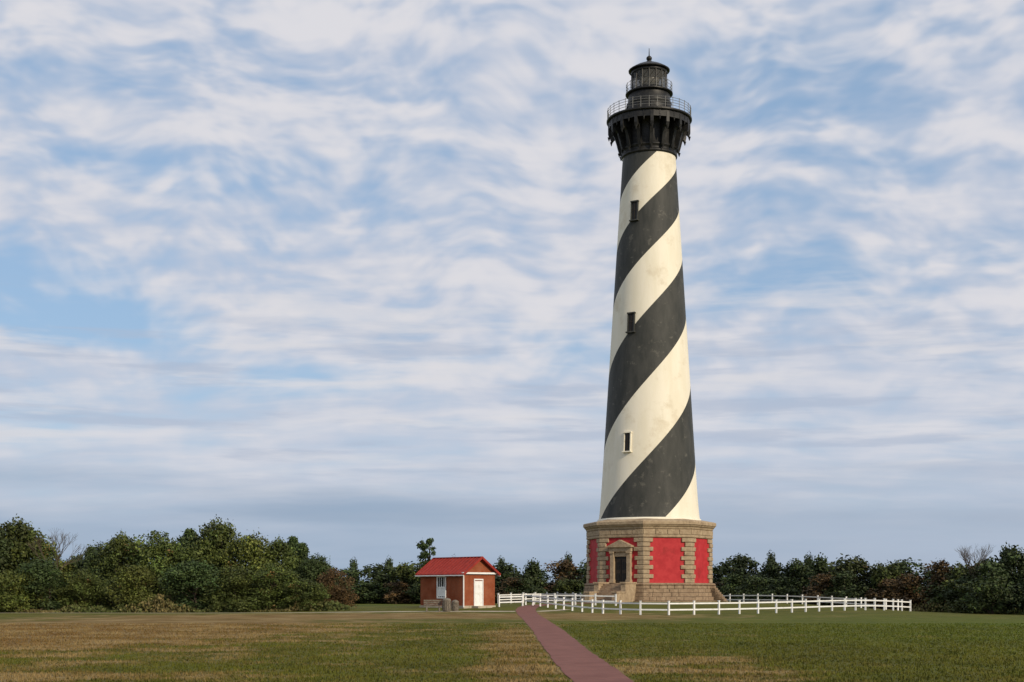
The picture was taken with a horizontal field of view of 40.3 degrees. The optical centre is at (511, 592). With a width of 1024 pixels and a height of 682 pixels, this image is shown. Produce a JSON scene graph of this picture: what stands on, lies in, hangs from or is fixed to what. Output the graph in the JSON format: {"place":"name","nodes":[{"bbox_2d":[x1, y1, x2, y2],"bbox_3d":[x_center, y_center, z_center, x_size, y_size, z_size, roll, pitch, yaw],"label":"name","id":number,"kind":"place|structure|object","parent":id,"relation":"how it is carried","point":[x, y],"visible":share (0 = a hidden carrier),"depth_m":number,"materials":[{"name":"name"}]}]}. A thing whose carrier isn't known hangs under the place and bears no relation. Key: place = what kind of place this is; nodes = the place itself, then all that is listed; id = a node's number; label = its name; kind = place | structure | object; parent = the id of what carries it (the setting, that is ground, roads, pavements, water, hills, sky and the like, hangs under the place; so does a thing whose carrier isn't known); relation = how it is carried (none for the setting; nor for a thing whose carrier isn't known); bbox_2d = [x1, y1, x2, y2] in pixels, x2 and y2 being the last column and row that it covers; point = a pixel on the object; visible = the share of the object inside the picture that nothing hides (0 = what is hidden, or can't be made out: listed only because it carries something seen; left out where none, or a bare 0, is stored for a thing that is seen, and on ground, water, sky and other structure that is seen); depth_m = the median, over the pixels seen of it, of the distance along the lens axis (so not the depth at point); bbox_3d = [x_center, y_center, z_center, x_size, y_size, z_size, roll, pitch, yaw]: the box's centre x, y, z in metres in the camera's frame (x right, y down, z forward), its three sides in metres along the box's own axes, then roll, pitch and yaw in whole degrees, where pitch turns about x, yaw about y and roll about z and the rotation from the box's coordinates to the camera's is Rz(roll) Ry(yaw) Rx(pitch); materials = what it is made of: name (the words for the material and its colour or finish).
{"place":"outdoors","nodes":[
{"label":"outdoors","id":0,"kind":"place"},
{"bbox_2d":[281,611,514,612],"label":"concrete path","id":1,"kind":"structure","parent":0,"point":[407,611],"depth_m":122.42,"materials":[{"name":"grey concrete"}]},
{"bbox_2d":[424,600,441,611],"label":"park bench","id":2,"kind":"object","parent":1,"relation":"on","point":[426,604],"visible":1,"depth_m":122.18,"materials":[{"name":"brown wood"}]},
{"bbox_2d":[442,598,450,611],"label":"trash bin","id":3,"kind":"object","parent":1,"relation":"on","point":[446,604],"visible":1,"depth_m":121.70,"materials":[{"name":"brown concrete"}]},
{"bbox_2d":[451,600,458,610],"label":"trash bin","id":4,"kind":"object","parent":1,"relation":"on","point":[454,605],"visible":1,"depth_m":122.74,"materials":[{"name":"brown concrete"}]},
{"bbox_2d":[0,599,1023,681],"bbox_3d":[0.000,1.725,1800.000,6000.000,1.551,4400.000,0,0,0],"label":"ground","id":5,"kind":"structure","parent":0,"point":[363,613],"depth_m":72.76,"materials":[{"name":"green plant"}]},
{"bbox_2d":[0,526,22,575],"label":"oak tree","id":6,"kind":"object","parent":5,"relation":"on","point":[3,547],"visible":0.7,"depth_m":134.59,"materials":[{"name":"green plant"}]},
{"bbox_2d":[0,567,50,612],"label":"oak tree","id":7,"kind":"object","parent":5,"relation":"on","point":[9,595],"visible":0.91,"depth_m":128.78,"materials":[{"name":"green plant"}]},
{"bbox_2d":[0,514,62,596],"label":"oak tree","id":8,"kind":"object","parent":5,"relation":"on","point":[21,533],"visible":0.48,"depth_m":136.49,"materials":[{"name":"green plant"}]},
{"bbox_2d":[2,556,75,609],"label":"oak tree","id":9,"kind":"object","parent":5,"relation":"on","point":[46,572],"visible":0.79,"depth_m":130.76,"materials":[{"name":"green plant"}]},
{"bbox_2d":[23,530,64,609],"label":"oak tree","id":10,"kind":"object","parent":5,"relation":"on","point":[49,549],"visible":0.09,"depth_m":139.74,"materials":[{"name":"green plant"}]},
{"bbox_2d":[26,528,88,608],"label":"bare tree","id":11,"kind":"object","parent":5,"relation":"on","point":[58,547],"visible":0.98,"depth_m":134.02,"materials":[{"name":"grey plant"}]},
{"bbox_2d":[48,555,89,609],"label":"oak tree","id":12,"kind":"object","parent":5,"relation":"on","point":[65,567],"visible":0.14,"depth_m":139.77,"materials":[{"name":"green plant"}]},
{"bbox_2d":[58,569,116,609],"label":"oak tree","id":13,"kind":"object","parent":5,"relation":"on","point":[80,596],"visible":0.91,"depth_m":132.27,"materials":[{"name":"green plant"}]},
{"bbox_2d":[85,546,96,606],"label":"pine tree","id":14,"kind":"object","parent":5,"relation":"on","point":[91,548],"visible":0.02,"depth_m":142.76,"materials":[{"name":"green plant"}]},
{"bbox_2d":[66,540,119,608],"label":"oak tree","id":15,"kind":"object","parent":5,"relation":"on","point":[85,551],"visible":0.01,"depth_m":149.18,"materials":[{"name":"green plant"}]},
{"bbox_2d":[67,547,123,606],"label":"oak tree","id":16,"kind":"object","parent":5,"relation":"on","point":[93,556],"visible":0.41,"depth_m":138.84,"materials":[{"name":"green plant"}]},
{"bbox_2d":[86,530,165,608],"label":"oak tree","id":17,"kind":"object","parent":5,"relation":"on","point":[115,545],"visible":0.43,"depth_m":138.09,"materials":[{"name":"green plant"}]},
{"bbox_2d":[98,560,166,611],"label":"oak tree","id":18,"kind":"object","parent":5,"relation":"on","point":[131,578],"visible":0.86,"depth_m":131.05,"materials":[{"name":"green plant"}]},
{"bbox_2d":[123,530,205,607],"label":"oak tree","id":19,"kind":"object","parent":5,"relation":"on","point":[159,551],"visible":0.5,"depth_m":135.81,"materials":[{"name":"green plant"}]},
{"bbox_2d":[172,527,199,601],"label":"pine tree","id":20,"kind":"object","parent":5,"relation":"on","point":[188,532],"visible":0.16,"depth_m":140.61,"materials":[{"name":"green plant"}]},
{"bbox_2d":[161,529,217,603],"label":"oak tree","id":21,"kind":"object","parent":5,"relation":"on","point":[182,542],"visible":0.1,"depth_m":139.88,"materials":[{"name":"green plant"}]},
{"bbox_2d":[157,559,231,610],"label":"oak tree","id":22,"kind":"object","parent":5,"relation":"on","point":[193,576],"visible":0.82,"depth_m":130.20,"materials":[{"name":"green plant"}]},
{"bbox_2d":[186,514,253,603],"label":"oak tree","id":23,"kind":"object","parent":5,"relation":"on","point":[213,541],"visible":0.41,"depth_m":137.52,"materials":[{"name":"green plant"}]},
{"bbox_2d":[199,563,267,611],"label":"oak tree","id":24,"kind":"object","parent":5,"relation":"on","point":[237,583],"visible":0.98,"depth_m":129.24,"materials":[{"name":"green plant"}]},
{"bbox_2d":[210,527,282,608],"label":"oak tree","id":25,"kind":"object","parent":5,"relation":"on","point":[250,547],"visible":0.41,"depth_m":136.10,"materials":[{"name":"green plant"}]},
{"bbox_2d":[244,563,301,609],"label":"oak tree","id":26,"kind":"object","parent":5,"relation":"on","point":[272,580],"visible":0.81,"depth_m":129.84,"materials":[{"name":"green plant"}]},
{"bbox_2d":[253,536,300,608],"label":"oak tree","id":27,"kind":"object","parent":5,"relation":"on","point":[280,548],"visible":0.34,"depth_m":138.04,"materials":[{"name":"green plant"}]},
{"bbox_2d":[277,536,298,606],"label":"pine tree","id":28,"kind":"object","parent":5,"relation":"on","point":[293,541],"visible":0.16,"depth_m":142.68,"materials":[{"name":"green plant"}]},
{"bbox_2d":[285,542,309,599],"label":"pine tree","id":29,"kind":"object","parent":5,"relation":"on","point":[302,549],"visible":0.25,"depth_m":140.66,"materials":[{"name":"green plant"}]},
{"bbox_2d":[279,578,332,610],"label":"oak tree","id":30,"kind":"object","parent":5,"relation":"on","point":[316,590],"visible":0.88,"depth_m":129.05,"materials":[{"name":"green plant"}]},
{"bbox_2d":[291,552,346,596],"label":"oak tree","id":31,"kind":"object","parent":5,"relation":"on","point":[311,568],"visible":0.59,"depth_m":136.66,"materials":[{"name":"green plant"}]},
{"bbox_2d":[315,567,358,608],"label":"oak tree","id":32,"kind":"object","parent":5,"relation":"on","point":[326,580],"visible":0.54,"depth_m":134.42,"materials":[{"name":"brown plant"}]},
{"bbox_2d":[416,538,435,565],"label":"pine tree","id":33,"kind":"object","parent":5,"relation":"on","point":[424,553],"visible":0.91,"depth_m":214.44,"materials":[{"name":"green plant"}]},
{"bbox_2d":[420,605,495,607],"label":"foundation","id":34,"kind":"object","parent":5,"relation":"on","point":[436,606],"visible":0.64,"depth_m":130.06,"materials":[{"name":"concrete"}]},
{"bbox_2d":[421,561,494,605],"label":"brick walls","id":35,"kind":"structure","parent":34,"relation":"on","point":[454,587],"depth_m":129.69,"materials":[{"name":"red brick"}]},
{"bbox_2d":[415,556,500,574],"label":"roof","id":36,"kind":"structure","parent":35,"relation":"on","point":[448,566],"depth_m":130.39,"materials":[{"name":"red metal"}]},
{"bbox_2d":[474,579,482,605],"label":"white door","id":37,"kind":"structure","parent":35,"relation":"attached to","point":[478,593],"depth_m":129.23,"materials":[{"name":"paint"}]},
{"bbox_2d":[415,572,500,606],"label":"white trim","id":38,"kind":"structure","parent":34,"relation":"on","point":[441,591],"depth_m":129.88,"materials":[{"name":"paint"}]},
{"bbox_2d":[438,577,444,596],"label":"window glass","id":39,"kind":"object","parent":38,"relation":"on","point":[440,583],"visible":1,"depth_m":130.12,"materials":[{"name":"grey glass"}]},
{"bbox_2d":[498,594,523,606],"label":"white fence","id":40,"kind":"object","parent":5,"relation":"on","point":[499,597],"visible":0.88,"depth_m":131.95,"materials":[{"name":"paint"}]},
{"bbox_2d":[0,594,1023,614],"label":"undergrowth","id":41,"kind":"object","parent":5,"relation":"on","point":[329,606],"visible":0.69,"depth_m":129.06,"materials":[{"name":"green plant"}]},
{"bbox_2d":[497,592,582,603],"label":"white fence","id":42,"kind":"object","parent":5,"relation":"on","point":[511,594],"visible":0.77,"depth_m":156.54,"materials":[{"name":"paint"}]},
{"bbox_2d":[65,542,1023,613],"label":"distant trees","id":43,"kind":"object","parent":5,"relation":"on","point":[993,585],"visible":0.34,"depth_m":187.50,"materials":[{"name":"green plant"}]},
{"bbox_2d":[533,593,616,605],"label":"white fence","id":44,"kind":"object","parent":5,"relation":"on","point":[595,595],"visible":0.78,"depth_m":136.54,"materials":[{"name":"paint"}]},
{"bbox_2d":[581,51,727,601],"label":"lighthouse","id":45,"kind":"object","parent":5,"relation":"on","point":[649,535],"visible":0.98,"depth_m":150.90,"materials":[{"name":"beige paint"}]},
{"bbox_2d":[615,557,625,582],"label":"entrance door","id":46,"kind":"structure","parent":45,"relation":"in","point":[620,562],"depth_m":149.28,"materials":[{"name":"black wood"}]},
{"bbox_2d":[622,431,631,452],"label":"shaft window","id":47,"kind":"structure","parent":45,"relation":"in","point":[627,435],"depth_m":150.34,"materials":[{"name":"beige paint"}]},
{"bbox_2d":[625,312,635,332],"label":"shaft window","id":48,"kind":"structure","parent":45,"relation":"in","point":[630,315],"depth_m":151.08,"materials":[{"name":"black glass"}]},
{"bbox_2d":[629,200,638,221],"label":"shaft window","id":49,"kind":"structure","parent":45,"relation":"in","point":[635,203],"depth_m":151.70,"materials":[{"name":"black glass"}]},
{"bbox_2d":[525,593,910,614],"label":"white fence","id":50,"kind":"object","parent":5,"relation":"on","point":[620,603],"visible":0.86,"depth_m":120.01,"materials":[{"name":"paint"}]},
{"bbox_2d":[723,594,909,610],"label":"white fence","id":51,"kind":"object","parent":5,"relation":"on","point":[772,595],"visible":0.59,"depth_m":159.79,"materials":[{"name":"paint"}]},
{"bbox_2d":[956,545,992,578],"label":"bare tree","id":52,"kind":"object","parent":5,"relation":"on","point":[963,555],"visible":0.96,"depth_m":159.63,"materials":[{"name":"grey plant"}]},
{"bbox_2d":[0,0,1023,583],"label":"sky","id":53,"kind":"structure","parent":0,"point":[337,277],"materials":[{"name":"blue"}]},
{"bbox_2d":[516,603,632,681],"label":"brick path","id":54,"kind":"structure","parent":0,"point":[574,659],"depth_m":42.81,"materials":[{"name":"red brick"}]}
]}

